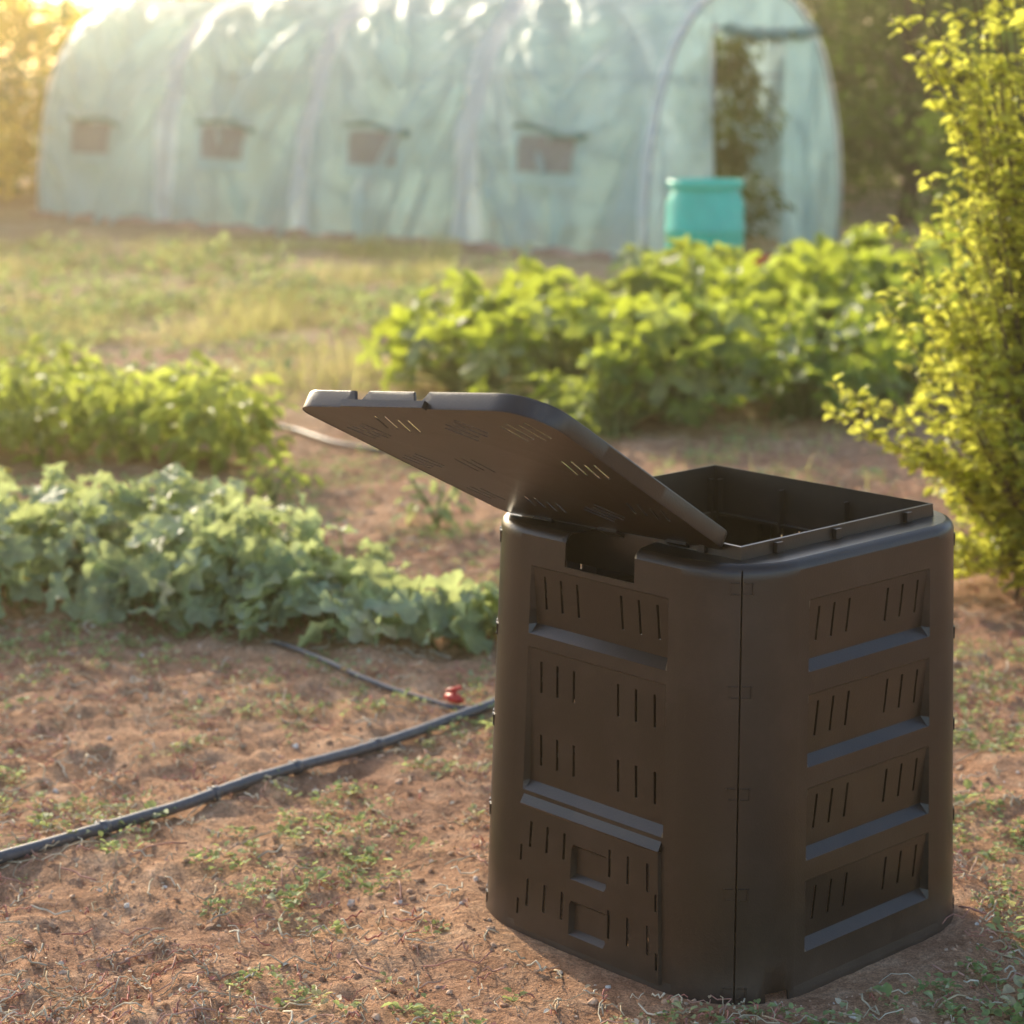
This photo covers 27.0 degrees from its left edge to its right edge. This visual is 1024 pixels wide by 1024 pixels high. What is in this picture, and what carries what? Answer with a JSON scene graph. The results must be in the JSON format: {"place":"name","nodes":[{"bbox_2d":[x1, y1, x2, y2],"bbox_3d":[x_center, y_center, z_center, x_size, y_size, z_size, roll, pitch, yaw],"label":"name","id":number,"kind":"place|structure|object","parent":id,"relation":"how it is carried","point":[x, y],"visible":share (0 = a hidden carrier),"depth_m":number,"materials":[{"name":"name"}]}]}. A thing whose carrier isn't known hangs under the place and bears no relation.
{"place":"outdoors","nodes":[
{"label":"outdoors","id":0,"kind":"place"},
{"bbox_2d":[0,0,942,72],"label":"sky","id":1,"kind":"structure","parent":0,"point":[90,4],"materials":[{"name":"white"}]},
{"bbox_2d":[0,73,1023,1023],"bbox_3d":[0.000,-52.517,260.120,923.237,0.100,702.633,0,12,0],"label":"ground","id":2,"kind":"structure","parent":0,"point":[916,961],"depth_m":5.54,"materials":[{"name":"soil"}]},
{"bbox_2d":[0,365,30,450],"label":"pepper plant","id":3,"kind":"object","parent":2,"relation":"on","point":[15,369],"visible":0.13,"depth_m":10.26,"materials":[{"name":"green plant"}]},
{"bbox_2d":[0,0,50,203],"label":"golden tree","id":4,"kind":"object","parent":2,"relation":"on","point":[8,144],"visible":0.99,"depth_m":25.92,"materials":[{"name":"yellow plant"}]},
{"bbox_2d":[0,0,81,198],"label":"golden tree","id":5,"kind":"object","parent":2,"relation":"on","point":[15,16],"visible":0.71,"depth_m":29.30,"materials":[{"name":"yellow plant"}]},
{"bbox_2d":[0,466,81,606],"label":"cucumber plant","id":6,"kind":"object","parent":2,"relation":"on","point":[31,583],"visible":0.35,"depth_m":7.09,"materials":[{"name":"green plant"}]},
{"bbox_2d":[0,345,112,467],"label":"pepper plant","id":7,"kind":"object","parent":2,"relation":"on","point":[18,420],"visible":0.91,"depth_m":9.83,"materials":[{"name":"green plant"}]},
{"bbox_2d":[0,333,119,430],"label":"pepper plant","id":8,"kind":"object","parent":2,"relation":"on","point":[31,369],"visible":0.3,"depth_m":10.59,"materials":[{"name":"green plant"}]},
{"bbox_2d":[63,0,130,37],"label":"golden tree","id":9,"kind":"object","parent":2,"relation":"on","point":[110,2],"visible":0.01,"depth_m":30.32,"materials":[{"name":"yellow plant"}]},
{"bbox_2d":[49,363,225,465],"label":"pepper plant","id":10,"kind":"object","parent":2,"relation":"on","point":[119,422],"visible":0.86,"depth_m":9.67,"materials":[{"name":"green plant"}]},
{"bbox_2d":[0,462,296,629],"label":"cucumber plant","id":11,"kind":"object","parent":2,"relation":"on","point":[68,512],"visible":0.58,"depth_m":7.27,"materials":[{"name":"green plant"}]},
{"bbox_2d":[124,349,250,427],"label":"pepper plant","id":12,"kind":"object","parent":2,"relation":"on","point":[198,356],"visible":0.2,"depth_m":10.46,"materials":[{"name":"green plant"}]},
{"bbox_2d":[140,366,301,475],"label":"pepper plant","id":13,"kind":"object","parent":2,"relation":"on","point":[220,434],"visible":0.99,"depth_m":9.50,"materials":[{"name":"green plant"}]},
{"bbox_2d":[72,484,411,632],"bbox_3d":[-0.899,0.129,7.236,1.338,0.418,1.126,0,12,0],"label":"cucumber plant","id":14,"kind":"object","parent":2,"relation":"on","point":[187,554],"visible":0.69,"depth_m":6.92,"materials":[{"name":"green plant"}]},
{"bbox_2d":[0,698,494,863],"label":"irrigation pipe","id":15,"kind":"object","parent":2,"relation":"on","point":[294,767],"visible":0.66,"depth_m":5.34,"materials":[{"name":"black plastic"}]},
{"bbox_2d":[0,231,535,407],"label":"field weeds","id":16,"kind":"object","parent":2,"relation":"on","point":[142,298],"visible":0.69,"depth_m":15.94,"materials":[{"name":"green plant"}]},
{"bbox_2d":[233,453,322,504],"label":"pepper plant","id":17,"kind":"object","parent":2,"relation":"on","point":[259,483],"visible":0.95,"depth_m":8.88,"materials":[{"name":"green plant"}]},
{"bbox_2d":[158,538,433,647],"bbox_3d":[-0.656,0.260,6.853,0.940,0.301,0.639,4,13,19],"label":"cucumber plant","id":18,"kind":"object","parent":2,"relation":"on","point":[311,585],"visible":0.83,"depth_m":6.72,"materials":[{"name":"green plant"}]},
{"bbox_2d":[246,418,384,452],"bbox_3d":[-0.695,-0.333,10.203,1.825,0.030,0.256,9,15,36],"label":"irrigation pipe","id":19,"kind":"object","parent":2,"relation":"on","point":[324,439],"visible":0.41,"depth_m":10.23,"materials":[{"name":"black plastic"}]},
{"bbox_2d":[270,638,469,710],"bbox_3d":[-0.441,0.485,6.337,0.062,0.049,0.929,-11,16,-43],"label":"irrigation pipe","id":20,"kind":"object","parent":2,"relation":"on","point":[360,676],"visible":0.93,"depth_m":6.29,"materials":[{"name":"black plastic"}]},
{"bbox_2d":[333,570,498,654],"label":"cucumber plant","id":21,"kind":"object","parent":2,"relation":"on","point":[465,612],"visible":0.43,"depth_m":6.62,"materials":[{"name":"green plant"}]},
{"bbox_2d":[390,473,474,531],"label":"young plant","id":22,"kind":"object","parent":2,"relation":"on","point":[444,513],"visible":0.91,"depth_m":8.48,"materials":[{"name":"green plant"}]},
{"bbox_2d":[27,0,841,261],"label":"polytunnel greenhouse","id":23,"kind":"object","parent":2,"relation":"on","point":[570,128],"visible":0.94,"depth_m":21.93,"materials":[{"name":"plastic"}]},
{"bbox_2d":[71,123,110,153],"bbox_3d":[-4.921,-4.361,24.882,0.700,0.346,0.082,10,16,41],"label":"window mesh","id":24,"kind":"structure","parent":23,"relation":"in","point":[85,137],"depth_m":24.87,"materials":[{"name":"grey plastic"}]},
{"bbox_2d":[200,126,244,159],"bbox_3d":[-3.176,-4.047,23.379,0.700,0.346,0.082,10,16,41],"label":"window mesh","id":25,"kind":"structure","parent":23,"relation":"in","point":[235,136],"depth_m":23.36,"materials":[{"name":"grey plastic"}]},
{"bbox_2d":[347,130,396,165],"bbox_3d":[-1.431,-3.733,21.875,0.700,0.346,0.082,10,16,41],"label":"window mesh","id":26,"kind":"structure","parent":23,"relation":"in","point":[364,147],"depth_m":21.93,"materials":[{"name":"grey plastic"}]},
{"bbox_2d":[516,135,574,172],"bbox_3d":[0.315,-3.419,20.372,0.700,0.346,0.082,10,16,41],"label":"window mesh","id":27,"kind":"structure","parent":23,"relation":"in","point":[557,155],"depth_m":20.36,"materials":[{"name":"grey plastic"}]},
{"bbox_2d":[444,686,463,703],"bbox_3d":[-0.165,0.522,6.080,0.062,0.045,0.046,3,12,12],"label":"red valve","id":28,"kind":"object","parent":2,"relation":"on","point":[454,697],"visible":1,"depth_m":6.07,"materials":[{"name":"plastic"}]},
{"bbox_2d":[355,267,574,392],"bbox_3d":[-0.273,-0.991,11.882,1.160,0.723,1.146,-8,14,-35],"label":"zucchini plant","id":29,"kind":"object","parent":2,"relation":"on","point":[405,329],"visible":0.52,"depth_m":11.89,"materials":[{"name":"green plant"}]},
{"bbox_2d":[0,220,983,536],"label":"grass","id":30,"kind":"structure","parent":2,"relation":"on","point":[440,250],"depth_m":15.42,"materials":[{"name":"plant"}]},
{"bbox_2d":[0,0,1012,189],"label":"hedge","id":31,"kind":"object","parent":2,"relation":"on","point":[64,13],"visible":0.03,"depth_m":32.03,"materials":[{"name":"green plant"}]},
{"bbox_2d":[0,441,1023,1023],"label":"dry stems","id":32,"kind":"object","parent":2,"relation":"on","point":[74,999],"visible":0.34,"depth_m":4.94,"materials":[{"name":"beige plant"}]},
{"bbox_2d":[0,411,1023,1023],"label":"soil clods","id":33,"kind":"object","parent":2,"relation":"on","point":[412,897],"visible":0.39,"depth_m":5.04,"materials":[{"name":"brown soil"}]},
{"bbox_2d":[0,380,1023,1023],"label":"weeds","id":34,"kind":"object","parent":2,"relation":"on","point":[418,1006],"visible":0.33,"depth_m":5.28,"materials":[{"name":"green plant"}]},
{"bbox_2d":[420,254,618,364],"bbox_3d":[0.055,-1.191,12.900,1.394,0.737,1.268,0,12,0],"label":"zucchini plant","id":35,"kind":"object","parent":2,"relation":"on","point":[543,280],"visible":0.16,"depth_m":12.68,"materials":[{"name":"green plant"}]},
{"bbox_2d":[443,276,636,404],"bbox_3d":[0.289,-0.889,11.412,1.114,0.712,1.399,11,16,41],"label":"zucchini plant","id":36,"kind":"object","parent":2,"relation":"on","point":[520,350],"visible":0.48,"depth_m":11.30,"materials":[{"name":"green plant"}]},
{"bbox_2d":[512,330,691,439],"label":"zucchini plant","id":37,"kind":"object","parent":2,"relation":"on","point":[607,377],"visible":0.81,"depth_m":10.52,"materials":[{"name":"green plant"}]},
{"bbox_2d":[302,390,954,1004],"bbox_3d":[0.278,0.291,4.353,1.286,1.242,0.820,-11,16,-42],"label":"compost bin","id":38,"kind":"object","parent":2,"relation":"on","point":[740,748],"visible":1,"depth_m":4.21,"materials":[{"name":"brown plastic"}]},
{"bbox_2d":[514,793,661,985],"bbox_3d":[0.155,0.758,4.333,0.023,0.300,0.426,-11,16,-42],"label":"emptying door","id":39,"kind":"structure","parent":38,"relation":"in","point":[592,884],"depth_m":4.33,"materials":[{"name":"brown plastic"}]},
{"bbox_2d":[563,234,766,335],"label":"zucchini plant","id":40,"kind":"object","parent":2,"relation":"on","point":[631,282],"visible":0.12,"depth_m":13.06,"materials":[{"name":"green plant"}]},
{"bbox_2d":[606,241,746,303],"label":"zucchini plant","id":41,"kind":"object","parent":2,"relation":"on","point":[724,254],"visible":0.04,"depth_m":14.50,"materials":[{"name":"green plant"}]},
{"bbox_2d":[563,271,794,428],"bbox_3d":[0.872,-0.814,10.786,1.226,0.760,1.282,0,12,0],"label":"zucchini plant","id":42,"kind":"object","parent":2,"relation":"on","point":[671,324],"visible":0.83,"depth_m":10.59,"materials":[{"name":"green plant"}]},
{"bbox_2d":[665,178,744,263],"bbox_3d":[1.420,-1.956,15.732,0.592,0.975,0.592,0,12,0],"label":"water barrel","id":43,"kind":"object","parent":2,"relation":"on","point":[709,211],"visible":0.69,"depth_m":15.45,"materials":[{"name":"teal plastic"}]},
{"bbox_2d":[620,260,841,393],"bbox_3d":[1.207,-1.026,11.861,1.198,0.741,1.250,4,12,17],"label":"zucchini plant","id":44,"kind":"object","parent":2,"relation":"on","point":[722,285],"visible":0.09,"depth_m":11.79,"materials":[{"name":"green plant"}]},
{"bbox_2d":[713,56,769,216],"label":"tomato plant","id":45,"kind":"object","parent":2,"relation":"on","point":[734,119],"visible":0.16,"depth_m":21.12,"materials":[{"name":"green plant"}]},
{"bbox_2d":[708,38,782,244],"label":"tomato plant","id":46,"kind":"object","parent":2,"relation":"on","point":[731,80],"visible":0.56,"depth_m":20.69,"materials":[{"name":"green plant"}]},
{"bbox_2d":[711,30,795,248],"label":"tomato plant","id":47,"kind":"object","parent":2,"relation":"on","point":[753,150],"visible":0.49,"depth_m":20.92,"materials":[{"name":"green plant"}]},
{"bbox_2d":[707,230,884,353],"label":"zucchini plant","id":48,"kind":"object","parent":2,"relation":"on","point":[809,273],"visible":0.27,"depth_m":12.58,"materials":[{"name":"green plant"}]},
{"bbox_2d":[726,234,891,297],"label":"zucchini plant","id":49,"kind":"object","parent":2,"relation":"on","point":[754,255],"visible":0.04,"depth_m":13.93,"materials":[{"name":"green plant"}]},
{"bbox_2d":[712,308,911,422],"bbox_3d":[1.539,-0.732,10.924,1.062,0.568,0.986,0,12,0],"label":"zucchini plant","id":50,"kind":"object","parent":2,"relation":"on","point":[818,365],"visible":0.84,"depth_m":10.89,"materials":[{"name":"green plant"}]},
{"bbox_2d":[797,0,926,204],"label":"tree","id":51,"kind":"object","parent":2,"relation":"on","point":[814,4],"visible":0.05,"depth_m":27.73,"materials":[{"name":"green plant"}]},
{"bbox_2d":[805,301,955,403],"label":"zucchini plant","id":52,"kind":"object","parent":2,"relation":"on","point":[861,339],"visible":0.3,"depth_m":11.38,"materials":[{"name":"green plant"}]},
{"bbox_2d":[816,222,953,281],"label":"zucchini plant","id":53,"kind":"object","parent":2,"relation":"on","point":[854,239],"visible":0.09,"depth_m":14.28,"materials":[{"name":"green plant"}]},
{"bbox_2d":[812,274,980,378],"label":"zucchini plant","id":54,"kind":"object","parent":2,"relation":"on","point":[906,315],"visible":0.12,"depth_m":12.07,"materials":[{"name":"green plant"}]},
{"bbox_2d":[814,0,1022,224],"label":"tree","id":55,"kind":"object","parent":2,"relation":"on","point":[885,155],"visible":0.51,"depth_m":24.65,"materials":[{"name":"green plant"}]},
{"bbox_2d":[837,245,1003,347],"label":"zucchini plant","id":56,"kind":"object","parent":2,"relation":"on","point":[874,261],"visible":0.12,"depth_m":13.03,"materials":[{"name":"green plant"}]},
{"bbox_2d":[818,0,1023,610],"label":"yellow shrub","id":57,"kind":"object","parent":2,"relation":"on","point":[986,404],"visible":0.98,"depth_m":6.98,"materials":[{"name":"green plant"}]},
{"bbox_2d":[837,0,1023,174],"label":"tree","id":58,"kind":"object","parent":2,"relation":"on","point":[868,26],"visible":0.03,"depth_m":25.25,"materials":[{"name":"green plant"}]},
{"bbox_2d":[897,4,1023,249],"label":"tree","id":59,"kind":"object","parent":2,"relation":"on","point":[934,131],"visible":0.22,"depth_m":21.28,"materials":[{"name":"green plant"}]},
{"bbox_2d":[911,213,1010,286],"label":"zucchini plant","id":60,"kind":"object","parent":2,"relation":"on","point":[951,236],"visible":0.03,"depth_m":15.18,"materials":[{"name":"green plant"}]},
{"bbox_2d":[914,236,1016,321],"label":"zucchini plant","id":61,"kind":"object","parent":2,"relation":"on","point":[934,246],"depth_m":13.78,"materials":[{"name":"green plant"}]},
{"bbox_2d":[753,255,772,280],"bbox_3d":[2.000,-1.943,17.370,0.314,0.280,0.314,0,12,0],"label":"red bucket","id":62,"kind":"object","parent":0,"point":[759,260],"visible":0.09,"depth_m":17.21,"materials":[{"name":"plastic"}]}
]}

